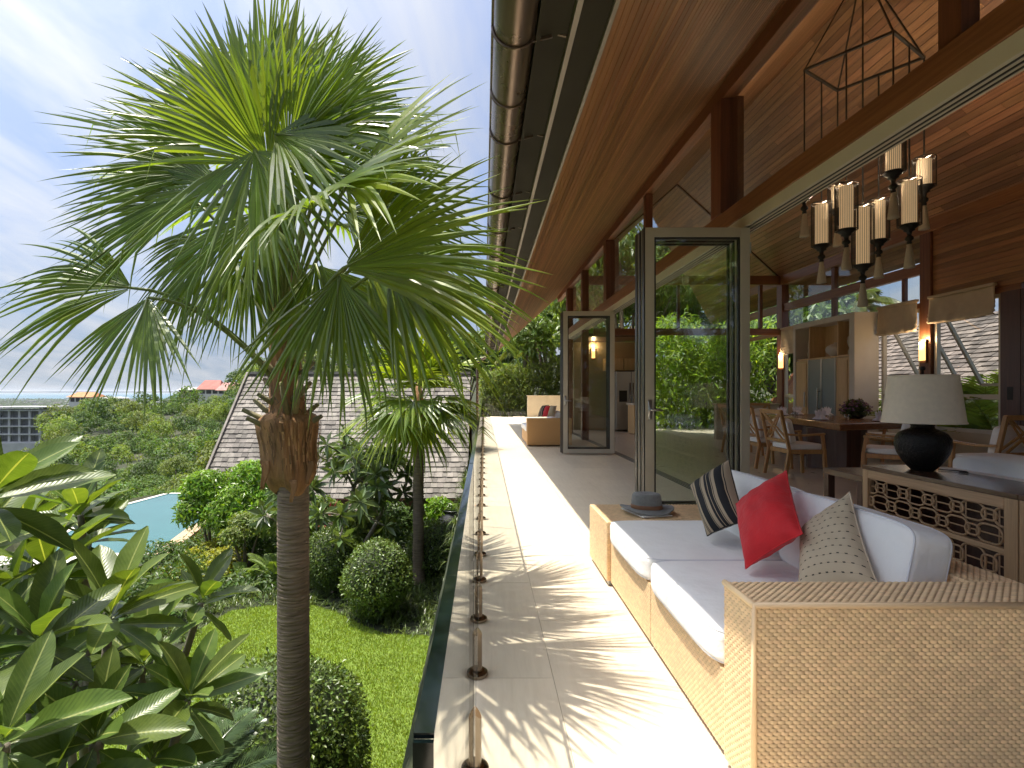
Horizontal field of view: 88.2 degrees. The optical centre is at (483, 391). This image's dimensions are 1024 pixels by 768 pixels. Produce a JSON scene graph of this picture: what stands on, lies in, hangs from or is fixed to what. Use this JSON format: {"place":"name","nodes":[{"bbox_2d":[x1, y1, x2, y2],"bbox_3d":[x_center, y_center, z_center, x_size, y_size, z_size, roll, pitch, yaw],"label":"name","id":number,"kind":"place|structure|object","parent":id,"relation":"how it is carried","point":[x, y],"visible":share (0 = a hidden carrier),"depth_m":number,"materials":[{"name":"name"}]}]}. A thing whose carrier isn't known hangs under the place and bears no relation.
{"place":"outdoors","nodes":[
{"label":"outdoors","id":0,"kind":"place"},
{"bbox_2d":[0,393,176,398],"bbox_3d":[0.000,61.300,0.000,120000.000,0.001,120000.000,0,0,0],"label":"sea","id":1,"kind":"structure","parent":0,"point":[45,395],"depth_m":9248.91,"materials":[{"name":"liquid"}]},
{"bbox_2d":[66,604,429,767],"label":"lawn","id":2,"kind":"structure","parent":0,"point":[374,694],"depth_m":8.36,"materials":[{"name":"green plant"}]},
{"bbox_2d":[0,448,260,767],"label":"plumeria shrub","id":3,"kind":"object","parent":2,"relation":"on","point":[84,496],"visible":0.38,"depth_m":2.78,"materials":[{"name":"green plant"}]},
{"bbox_2d":[0,435,267,767],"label":"plumeria shrub","id":4,"kind":"object","parent":2,"relation":"on","point":[61,726],"visible":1,"depth_m":1.94,"materials":[{"name":"green plant"}]},
{"bbox_2d":[0,0,554,767],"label":"fan palm","id":5,"kind":"object","parent":2,"relation":"on","point":[306,106],"visible":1,"depth_m":2.92,"materials":[{"name":"green plant"}]},
{"bbox_2d":[0,357,790,767],"bbox_3d":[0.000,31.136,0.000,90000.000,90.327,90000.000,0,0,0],"label":"ground","id":6,"kind":"structure","parent":0,"point":[412,627],"depth_m":10.74,"materials":[{"name":"green plant"}]},
{"bbox_2d":[0,406,67,453],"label":"concrete building","id":7,"kind":"structure","parent":6,"relation":"on","point":[18,432],"depth_m":205.50,"materials":[{"name":"grey concrete"}]},
{"bbox_2d":[0,398,171,412],"bbox_3d":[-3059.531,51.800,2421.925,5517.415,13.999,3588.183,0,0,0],"label":"coastal trees","id":8,"kind":"object","parent":6,"relation":"on","point":[3,402],"visible":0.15,"depth_m":2712.60,"materials":[{"name":"green plant"}]},
{"bbox_2d":[67,392,105,406],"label":"villa house","id":9,"kind":"structure","parent":6,"relation":"on","point":[76,398],"depth_m":262.00,"materials":[{"name":"orange tile"}]},
{"bbox_2d":[47,477,146,507],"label":"hillside tree","id":10,"kind":"object","parent":6,"relation":"on","point":[119,486],"visible":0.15,"depth_m":35.94,"materials":[{"name":"green plant"}]},
{"bbox_2d":[0,493,215,564],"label":"swimming pool","id":11,"kind":"structure","parent":6,"relation":"on","point":[155,514],"depth_m":18.81,"materials":[{"name":"liquid"}]},
{"bbox_2d":[126,458,160,482],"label":"hillside tree","id":12,"kind":"object","parent":6,"relation":"on","point":[142,469],"visible":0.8,"depth_m":51.43,"materials":[{"name":"green plant"}]},
{"bbox_2d":[125,474,169,493],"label":"hillside tree","id":13,"kind":"object","parent":6,"relation":"on","point":[145,483],"visible":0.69,"depth_m":48.90,"materials":[{"name":"green plant"}]},
{"bbox_2d":[154,473,191,491],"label":"hillside tree","id":14,"kind":"object","parent":6,"relation":"on","point":[177,483],"visible":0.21,"depth_m":46.91,"materials":[{"name":"green plant"}]},
{"bbox_2d":[156,455,191,478],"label":"hillside tree","id":15,"kind":"object","parent":6,"relation":"on","point":[168,464],"visible":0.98,"depth_m":55.61,"materials":[{"name":"green plant"}]},
{"bbox_2d":[144,535,248,585],"bbox_3d":[-6.532,4.014,12.749,1.827,0.676,3.479,0,0,0],"label":"ground cover","id":16,"kind":"object","parent":6,"relation":"on","point":[219,549],"visible":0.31,"depth_m":12.66,"materials":[{"name":"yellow plant"}]},
{"bbox_2d":[170,466,244,553],"bbox_3d":[-7.013,3.209,13.709,2.277,2.425,1.589,0,0,30],"label":"leafy bush","id":17,"kind":"object","parent":6,"relation":"on","point":[194,503],"visible":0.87,"depth_m":13.44,"materials":[{"name":"green plant"}]},
{"bbox_2d":[196,380,222,405],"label":"thai house","id":18,"kind":"structure","parent":6,"relation":"on","point":[207,388],"depth_m":232.00,"materials":[{"name":"red tile"}]},
{"bbox_2d":[172,707,276,767],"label":"cycad","id":19,"kind":"object","parent":6,"relation":"on","point":[238,737],"visible":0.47,"depth_m":3.65,"materials":[{"name":"green plant"}]},
{"bbox_2d":[0,504,454,740],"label":"undergrowth","id":20,"kind":"object","parent":6,"relation":"on","point":[141,585],"visible":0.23,"depth_m":11.42,"materials":[{"name":"green plant"}]},
{"bbox_2d":[20,338,464,480],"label":"hillside wood","id":21,"kind":"object","parent":6,"relation":"on","point":[62,422],"visible":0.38,"depth_m":129.34,"materials":[{"name":"green plant"}]},
{"bbox_2d":[211,459,276,556],"bbox_3d":[-6.086,3.114,14.035,1.904,2.598,2.118,0,0,0],"label":"leafy bush","id":22,"kind":"object","parent":6,"relation":"on","point":[238,491],"visible":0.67,"depth_m":13.67,"materials":[{"name":"green plant"}]},
{"bbox_2d":[222,561,268,582],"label":"fern","id":23,"kind":"object","parent":6,"relation":"on","point":[240,565],"visible":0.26,"depth_m":12.08,"materials":[{"name":"green plant"}]},
{"bbox_2d":[216,511,275,567],"bbox_3d":[-5.650,3.647,12.632,1.194,1.534,1.142,0,0,0],"label":"shrub","id":24,"kind":"object","parent":6,"relation":"on","point":[238,530],"visible":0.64,"depth_m":12.51,"materials":[{"name":"green plant"}]},
{"bbox_2d":[225,552,276,585],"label":"fern","id":25,"kind":"object","parent":6,"relation":"on","point":[270,564],"visible":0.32,"depth_m":11.87,"materials":[{"name":"green plant"}]},
{"bbox_2d":[190,647,374,767],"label":"clipped bush","id":26,"kind":"object","parent":6,"relation":"on","point":[333,728],"visible":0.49,"depth_m":5.26,"materials":[{"name":"green plant"}]},
{"bbox_2d":[309,494,343,539],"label":"shrub","id":27,"kind":"object","parent":6,"relation":"on","point":[326,500],"visible":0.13,"depth_m":14.23,"materials":[{"name":"green plant"}]},
{"bbox_2d":[309,525,358,592],"bbox_3d":[-3.283,3.616,11.413,1.335,1.507,1.316,0,0,-45],"label":"clipped bush","id":28,"kind":"object","parent":6,"relation":"on","point":[326,566],"visible":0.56,"depth_m":10.99,"materials":[{"name":"green plant"}]},
{"bbox_2d":[246,424,429,555],"bbox_3d":[-3.123,2.535,12.914,3.997,3.559,4.625,0,0,32],"label":"frangipani tree","id":29,"kind":"object","parent":6,"relation":"on","point":[372,492],"visible":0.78,"depth_m":12.09,"materials":[{"name":"green plant"}]},
{"bbox_2d":[205,372,471,534],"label":"cottage","id":30,"kind":"structure","parent":6,"relation":"on","point":[237,442],"depth_m":17.48,"materials":[{"name":"grey wood"}]},
{"bbox_2d":[323,510,382,545],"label":"shrub","id":31,"kind":"object","parent":6,"relation":"on","point":[360,532],"visible":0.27,"depth_m":13.49,"materials":[{"name":"green plant"}]},
{"bbox_2d":[336,536,416,625],"bbox_3d":[-2.024,3.540,10.108,1.494,1.619,1.589,0,0,0],"label":"clipped bush","id":32,"kind":"object","parent":6,"relation":"on","point":[378,575],"visible":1,"depth_m":9.69,"materials":[{"name":"green plant"}]},
{"bbox_2d":[370,498,412,548],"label":"shrub","id":33,"kind":"object","parent":6,"relation":"on","point":[403,510],"visible":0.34,"depth_m":14.30,"materials":[{"name":"green plant"}]},
{"bbox_2d":[334,334,495,584],"bbox_3d":[-1.541,1.502,11.896,3.738,5.876,3.959,0,0,0],"label":"fan palm","id":34,"kind":"object","parent":6,"relation":"on","point":[389,426],"visible":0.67,"depth_m":11.29,"materials":[{"name":"green plant"}]},
{"bbox_2d":[404,516,455,580],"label":"clipped bush","id":35,"kind":"object","parent":6,"relation":"on","point":[434,538],"visible":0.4,"depth_m":12.17,"materials":[{"name":"green plant"}]},
{"bbox_2d":[410,495,457,526],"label":"shrub","id":36,"kind":"object","parent":6,"relation":"on","point":[437,506],"visible":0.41,"depth_m":14.63,"materials":[{"name":"green plant"}]},
{"bbox_2d":[438,507,457,528],"bbox_3d":[-0.850,3.694,14.600,1.000,1.412,1.000,0,0,0],"label":"water jar","id":37,"kind":"object","parent":6,"relation":"on","point":[447,515],"visible":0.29,"depth_m":14.34,"materials":[{"name":"grey ceramic"}]},
{"bbox_2d":[423,330,500,398],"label":"broadleaf tree","id":38,"kind":"object","parent":6,"relation":"on","point":[481,355],"visible":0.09,"depth_m":35.05,"materials":[{"name":"green plant"}]},
{"bbox_2d":[458,328,547,391],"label":"broadleaf tree","id":39,"kind":"object","parent":6,"relation":"on","point":[508,360],"visible":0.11,"depth_m":36.12,"materials":[{"name":"green plant"}]},
{"bbox_2d":[479,361,534,416],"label":"bamboo hedge","id":40,"kind":"object","parent":6,"relation":"on","point":[511,398],"visible":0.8,"depth_m":28.94,"materials":[{"name":"green plant"}]},
{"bbox_2d":[491,342,555,411],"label":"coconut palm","id":41,"kind":"object","parent":6,"relation":"on","point":[535,358],"visible":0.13,"depth_m":31.74,"materials":[{"name":"green plant"}]},
{"bbox_2d":[501,307,592,392],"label":"broadleaf tree","id":42,"kind":"object","parent":6,"relation":"on","point":[528,335],"visible":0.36,"depth_m":28.96,"materials":[{"name":"green plant"}]},
{"bbox_2d":[527,354,657,414],"bbox_3d":[6.052,-0.182,29.400,7.393,4.210,2.859,0,0,0],"label":"bamboo hedge","id":43,"kind":"object","parent":6,"relation":"on","point":[541,382],"visible":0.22,"depth_m":29.15,"materials":[{"name":"green plant"}]},
{"bbox_2d":[542,222,701,327],"bbox_3d":[5.885,-3.263,24.412,8.279,10.298,7.366,0,0,44],"label":"broadleaf tree","id":44,"kind":"object","parent":6,"relation":"on","point":[626,254],"visible":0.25,"depth_m":23.30,"materials":[{"name":"green plant"}]},
{"bbox_2d":[577,300,684,354],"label":"broadleaf tree","id":45,"kind":"object","parent":6,"relation":"on","point":[601,325],"visible":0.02,"depth_m":29.43,"materials":[{"name":"green plant"}]},
{"bbox_2d":[616,286,724,421],"bbox_3d":[10.229,-3.147,25.259,7.368,10.081,9.315,0,0,-39],"label":"broadleaf tree","id":46,"kind":"object","parent":6,"relation":"on","point":[629,310],"visible":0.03,"depth_m":26.13,"materials":[{"name":"green plant"}]},
{"bbox_2d":[631,305,811,429],"bbox_3d":[7.974,-0.614,19.693,5.644,5.017,6.116,0,0,0],"label":"garden hedge","id":47,"kind":"object","parent":6,"relation":"on","point":[712,351],"visible":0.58,"depth_m":19.03,"materials":[{"name":"green plant"}]},
{"bbox_2d":[476,0,1023,504],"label":"villa","id":48,"kind":"object","parent":6,"relation":"on","point":[614,122],"visible":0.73,"depth_m":6.36,"materials":[{"name":"brown wood"}]},
{"bbox_2d":[560,313,606,451],"bbox_3d":[2.177,-0.200,11.230,1.104,2.960,0.064,0,0,0],"label":"folding door","id":49,"kind":"structure","parent":48,"relation":"in","point":[560,313],"depth_m":11.21,"materials":[{"name":"grey metal"}]},
{"bbox_2d":[561,312,608,452],"bbox_3d":[2.179,-0.200,11.115,1.100,2.960,0.064,0,0,0],"label":"folding door","id":50,"kind":"structure","parent":48,"relation":"in","point":[561,312],"depth_m":11.10,"materials":[{"name":"grey metal"}]},
{"bbox_2d":[562,311,614,453],"bbox_3d":[2.181,-0.200,10.966,1.096,2.960,0.132,0,0,0],"label":"folding door","id":51,"kind":"structure","parent":48,"relation":"in","point":[565,314],"depth_m":10.97,"materials":[{"name":"grey metal"}]},
{"bbox_2d":[635,234,730,502],"bbox_3d":[2.177,-0.200,5.650,1.104,2.960,0.064,0,0,0],"label":"folding door","id":52,"kind":"structure","parent":48,"relation":"in","point":[728,245],"depth_m":5.63,"materials":[{"name":"grey metal"}]},
{"bbox_2d":[639,231,736,504],"bbox_3d":[2.179,-0.200,5.535,1.100,2.960,0.064,0,0,0],"label":"folding door","id":53,"kind":"structure","parent":48,"relation":"in","point":[733,242],"depth_m":5.52,"materials":[{"name":"grey metal"}]},
{"bbox_2d":[642,227,750,491],"bbox_3d":[2.181,-0.200,5.386,1.096,2.960,0.132,0,0,0],"label":"folding door","id":54,"kind":"structure","parent":48,"relation":"in","point":[650,235],"depth_m":5.39,"materials":[{"name":"grey metal"}]},
{"bbox_2d":[779,326,792,353],"bbox_3d":[8.057,-1.367,13.700,0.096,0.725,1.283,0,0,0],"label":"roman blind","id":55,"kind":"object","parent":48,"relation":"attached to","point":[786,345],"visible":0.41,"depth_m":14.04,"materials":[{"name":"fabric"}]},
{"bbox_2d":[784,354,792,413],"bbox_3d":[8.200,-0.440,13.705,0.070,2.240,1.310,0,0,0],"label":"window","id":56,"kind":"structure","parent":48,"relation":"in","point":[786,395],"depth_m":14.30,"materials":[{"name":"brown wood"}]},
{"bbox_2d":[799,0,936,306],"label":"chandelier","id":57,"kind":"object","parent":48,"relation":"hanging from","point":[840,205],"visible":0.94,"depth_m":6.85,"materials":[{"name":"black metal"}]},
{"bbox_2d":[875,299,918,335],"bbox_3d":[8.057,-1.427,10.330,0.096,0.605,0.984,0,0,0],"label":"roman blind","id":58,"kind":"object","parent":48,"relation":"attached to","point":[897,318],"visible":1,"depth_m":10.29,"materials":[{"name":"fabric"}]},
{"bbox_2d":[881,309,956,409],"bbox_3d":[8.579,-0.440,10.355,0.828,2.240,0.990,0,0,0],"label":"window","id":59,"kind":"structure","parent":48,"relation":"in","point":[883,338],"depth_m":10.79,"materials":[{"name":"brown metal"}]},
{"bbox_2d":[919,339,926,362],"bbox_3d":[8.059,-0.750,9.720,0.078,0.440,0.120,0,0,0],"label":"wall sconce","id":60,"kind":"object","parent":48,"relation":"attached to","point":[922,350],"depth_m":9.68,"materials":[{"name":"white glass"}]},
{"bbox_2d":[926,282,996,323],"bbox_3d":[8.057,-1.472,8.960,0.096,0.515,1.243,0,0,0],"label":"roman blind","id":61,"kind":"object","parent":48,"relation":"attached to","point":[971,302],"visible":1,"depth_m":8.89,"materials":[{"name":"fabric"}]},
{"bbox_2d":[934,294,999,433],"bbox_3d":[8.579,-0.440,8.950,0.828,2.240,1.260,0,0,0],"label":"window","id":62,"kind":"structure","parent":48,"relation":"in","point":[937,327],"depth_m":9.48,"materials":[{"name":"brown metal"}]},
{"bbox_2d":[691,282,867,396],"bbox_3d":[14.653,-2.270,27.237,7.962,8.306,7.440,0,0,0],"label":"broadleaf tree","id":63,"kind":"object","parent":6,"relation":"on","point":[715,325],"visible":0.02,"depth_m":26.80,"materials":[{"name":"green plant"}]},
{"bbox_2d":[771,373,792,413],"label":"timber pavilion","id":64,"kind":"structure","parent":6,"relation":"on","point":[774,399],"depth_m":18.50,"materials":[{"name":"brown wood"}]},
{"bbox_2d":[751,287,857,391],"bbox_3d":[12.484,-1.308,20.947,5.269,6.388,4.941,0,0,-39],"label":"broadleaf tree","id":65,"kind":"object","parent":6,"relation":"on","point":[818,311],"visible":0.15,"depth_m":19.64,"materials":[{"name":"green plant"}]},
{"bbox_2d":[813,288,899,320],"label":"coconut palm","id":66,"kind":"object","parent":6,"relation":"on","point":[873,295],"visible":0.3,"depth_m":19.77,"materials":[{"name":"green plant"}]},
{"bbox_2d":[867,369,997,432],"bbox_3d":[9.653,0.583,10.192,4.232,2.187,4.311,0,0,25],"label":"areca palm","id":67,"kind":"object","parent":6,"relation":"on","point":[968,387],"visible":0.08,"depth_m":9.76,"materials":[{"name":"green plant"}]},
{"bbox_2d":[879,311,997,407],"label":"neighbour pavilion","id":68,"kind":"structure","parent":6,"relation":"on","point":[978,336],"depth_m":14.95,"materials":[{"name":"grey wood"}]},
{"bbox_2d":[893,384,997,464],"bbox_3d":[9.242,0.745,9.382,3.419,1.857,4.316,0,0,28],"label":"areca palm","id":69,"kind":"object","parent":6,"relation":"on","point":[971,419],"visible":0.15,"depth_m":9.07,"materials":[{"name":"green plant"}]},
{"bbox_2d":[0,0,997,392],"label":"sky","id":70,"kind":"structure","parent":0,"point":[54,53],"materials":[{"name":"blue"}]},
{"bbox_2d":[434,416,730,767],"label":"terrace","id":71,"kind":"structure","parent":0,"point":[580,675],"depth_m":2.75,"materials":[{"name":"tile"}]},
{"bbox_2d":[413,399,488,767],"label":"glass balustrade","id":72,"kind":"object","parent":71,"relation":"on","point":[460,617],"visible":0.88,"depth_m":0.76,"materials":[{"name":"clear glass"}]},
{"bbox_2d":[527,395,559,416],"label":"terrace wall","id":73,"kind":"structure","parent":71,"relation":"on","point":[535,403],"depth_m":27.90,"materials":[{"name":"beige paint"}]},
{"bbox_2d":[522,418,571,444],"bbox_3d":[1.565,0.950,13.600,1.070,0.640,2.000,0,0,0],"label":"wicker sofa","id":74,"kind":"object","parent":71,"relation":"on","point":[542,431],"visible":0.77,"depth_m":12.60,"materials":[{"name":"beige wicker"}]},
{"bbox_2d":[590,504,701,584],"bbox_3d":[1.339,1.085,3.815,1.041,0.428,0.569,0,0,0],"label":"wicker side table","id":75,"kind":"object","parent":71,"relation":"on","point":[602,517],"visible":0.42,"depth_m":3.75,"materials":[{"name":"wicker"}]},
{"bbox_2d":[621,508,671,517],"bbox_3d":[1.165,0.863,3.800,0.228,0.008,0.302,0,0,-15],"label":"magazine","id":76,"kind":"object","parent":75,"relation":"on","point":[643,516],"visible":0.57,"depth_m":3.67,"materials":[{"name":"paper"}]},
{"bbox_2d":[620,491,673,515],"bbox_3d":[1.170,0.792,3.800,0.374,0.134,0.316,0,0,0],"label":"hat","id":77,"kind":"object","parent":76,"relation":"on","point":[646,503],"visible":1,"depth_m":3.73,"materials":[{"name":"grey fabric"}]},
{"bbox_2d":[611,543,1023,767],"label":"wicker sofa","id":78,"kind":"object","parent":71,"relation":"on","point":[868,675],"visible":0.69,"depth_m":1.64,"materials":[{"name":"wicker"}]},
{"bbox_2d":[610,520,782,579],"bbox_3d":[1.262,0.914,3.108,0.900,0.152,0.835,0,0,0],"label":"seat cushion","id":79,"kind":"object","parent":78,"relation":"on","point":[641,546],"visible":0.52,"depth_m":2.97,"materials":[{"name":"white fabric"}]},
{"bbox_2d":[689,459,738,535],"bbox_3d":[1.322,0.593,2.998,0.214,0.402,0.477,0,0,11],"label":"scatter pillow","id":80,"kind":"object","parent":79,"relation":"on","point":[714,491],"visible":0.94,"depth_m":2.92,"materials":[{"name":"fabric"}]},
{"bbox_2d":[725,470,804,553],"bbox_3d":[1.599,0.690,3.135,0.247,0.394,0.790,0,0,0],"label":"back cushion","id":81,"kind":"object","parent":79,"relation":"on","point":[745,483],"visible":0.16,"depth_m":3.11,"materials":[{"name":"white fabric"}]},
{"bbox_2d":[651,561,798,663],"bbox_3d":[1.262,0.912,2.265,0.900,0.150,0.835,0,0,0],"label":"seat cushion","id":82,"kind":"object","parent":78,"relation":"on","point":[689,595],"visible":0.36,"depth_m":2.33,"materials":[{"name":"white fabric"}]},
{"bbox_2d":[736,470,802,568],"bbox_3d":[1.345,0.599,2.519,0.242,0.415,0.560,0,0,23],"label":"scatter pillow","id":83,"kind":"object","parent":82,"relation":"on","point":[768,522],"visible":1,"depth_m":2.41,"materials":[{"name":"red fabric"}]},
{"bbox_2d":[798,491,876,581],"bbox_3d":[1.423,0.623,2.202,0.232,0.400,0.504,0,0,19],"label":"scatter pillow","id":84,"kind":"object","parent":82,"relation":"on","point":[832,547],"visible":0.82,"depth_m":2.13,"materials":[{"name":"fabric"}]},
{"bbox_2d":[779,491,952,581],"bbox_3d":[1.604,0.685,2.310,0.236,0.392,0.800,0,0,0],"label":"back cushion","id":85,"kind":"object","parent":82,"relation":"on","point":[898,549],"visible":0.53,"depth_m":1.99,"materials":[{"name":"white fabric"}]},
{"bbox_2d":[626,403,634,433],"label":"kitchen island","id":86,"kind":"structure","parent":0,"point":[631,417],"depth_m":16.29,"materials":[{"name":"brown wood"}]},
{"bbox_2d":[572,430,947,504],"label":"interior floor","id":87,"kind":"structure","parent":0,"point":[685,458],"depth_m":10.04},
{"bbox_2d":[573,333,657,429],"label":"kitchen annexe","id":88,"kind":"structure","parent":87,"relation":"on","point":[624,352],"depth_m":18.00,"materials":[{"name":"brown wood"}]},
{"bbox_2d":[603,358,622,370],"bbox_3d":[4.350,-0.920,17.805,0.600,0.400,0.370,0,0,0],"label":"cupboard door","id":89,"kind":"structure","parent":88,"relation":"in","point":[618,361],"depth_m":17.62,"materials":[{"name":"brown wood"}]},
{"bbox_2d":[623,358,634,370],"bbox_3d":[4.970,-0.920,17.805,0.600,0.400,0.370,0,0,0],"label":"cupboard door","id":90,"kind":"structure","parent":88,"relation":"in","point":[628,363],"depth_m":17.62,"materials":[{"name":"brown wood"}]},
{"bbox_2d":[615,371,634,429],"bbox_3d":[4.820,0.285,17.593,1.000,1.930,0.775,0,0,0],"label":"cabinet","id":91,"kind":"object","parent":87,"relation":"on","point":[624,387],"visible":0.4,"depth_m":17.27,"materials":[{"name":"metal"}]},
{"bbox_2d":[718,404,763,455],"bbox_3d":[5.386,0.787,11.106,0.713,1.034,0.653,0,0,6],"label":"dining chair","id":92,"kind":"object","parent":87,"relation":"on","point":[721,411],"visible":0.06,"depth_m":11.39,"materials":[{"name":"brown wood"}]},
{"bbox_2d":[712,403,779,439],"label":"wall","id":93,"kind":"structure","parent":87,"relation":"on","point":[718,431],"depth_m":14.42,"materials":[{"name":"paint"}]},
{"bbox_2d":[750,408,793,468],"bbox_3d":[4.886,0.787,9.250,0.713,1.034,0.653,0,0,0],"label":"dining chair","id":94,"kind":"object","parent":87,"relation":"on","point":[757,438],"visible":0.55,"depth_m":8.98,"materials":[{"name":"brown wood"}]},
{"bbox_2d":[759,409,826,478],"bbox_3d":[4.786,0.787,8.200,0.713,1.034,0.653,0,0,0],"label":"dining chair","id":95,"kind":"object","parent":87,"relation":"on","point":[783,431],"visible":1,"depth_m":7.99,"materials":[{"name":"brown wood"}]},
{"bbox_2d":[765,414,901,468],"bbox_3d":[6.471,0.899,10.079,1.529,0.798,3.834,0,0,7],"label":"dining table","id":96,"kind":"object","parent":87,"relation":"on","point":[844,440],"visible":0.54,"depth_m":8.69,"materials":[{"name":"brown wood"}]},
{"bbox_2d":[838,398,873,418],"bbox_3d":[7.008,0.303,9.955,0.541,0.399,0.549,0,0,37],"label":"flower arrangement","id":97,"kind":"object","parent":96,"relation":"on","point":[856,408],"visible":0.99,"depth_m":9.85,"materials":[{"name":"purple plant"}]},
{"bbox_2d":[793,312,878,444],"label":"wall","id":98,"kind":"structure","parent":87,"relation":"on","point":[822,378],"depth_m":11.43,"materials":[{"name":"brown wood"}]},
{"bbox_2d":[823,467,862,505],"bbox_3d":[3.160,0.974,4.315,0.480,0.648,0.470,0,0,0],"label":"side table","id":99,"kind":"object","parent":87,"relation":"on","point":[849,473],"visible":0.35,"depth_m":4.41,"materials":[{"name":"brown wood"}]},
{"bbox_2d":[868,429,900,461],"bbox_3d":[7.784,0.787,10.094,0.713,1.034,0.653,0,0,6],"label":"dining chair","id":100,"kind":"object","parent":87,"relation":"on","point":[892,431],"visible":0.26,"depth_m":9.93,"materials":[{"name":"brown wood"}]},
{"bbox_2d":[861,424,910,466],"bbox_3d":[5.800,0.787,7.510,0.714,1.034,0.653,0,0,38],"label":"dining chair","id":101,"kind":"object","parent":87,"relation":"on","point":[880,451],"visible":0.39,"depth_m":7.41,"materials":[{"name":"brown wood"}]},
{"bbox_2d":[862,465,1023,581],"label":"console cabinet","id":102,"kind":"object","parent":87,"relation":"on","point":[974,518],"visible":0.54,"depth_m":3.37,"materials":[{"name":"brown wood"}]},
{"bbox_2d":[880,366,968,472],"bbox_3d":[3.090,0.183,3.720,0.483,0.731,0.483,0,0,0],"label":"table lamp","id":103,"kind":"object","parent":102,"relation":"on","point":[922,404],"visible":1,"depth_m":3.59,"materials":[{"name":"black ceramic"}]},
{"bbox_2d":[939,453,1023,481],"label":"white sofa","id":104,"kind":"object","parent":87,"relation":"on","point":[1005,466],"visible":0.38,"depth_m":3.61,"materials":[{"name":"fabric"}]},
{"bbox_2d":[948,415,1023,467],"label":"dining chair","id":105,"kind":"object","parent":87,"relation":"on","point":[1006,438],"visible":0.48,"depth_m":6.27,"materials":[{"name":"brown wood"}]},
{"bbox_2d":[1018,495,1023,583],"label":"console cabinet","id":106,"kind":"object","parent":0,"point":[1021,539],"visible":0.77,"depth_m":2.81,"materials":[{"name":"brown wood"}]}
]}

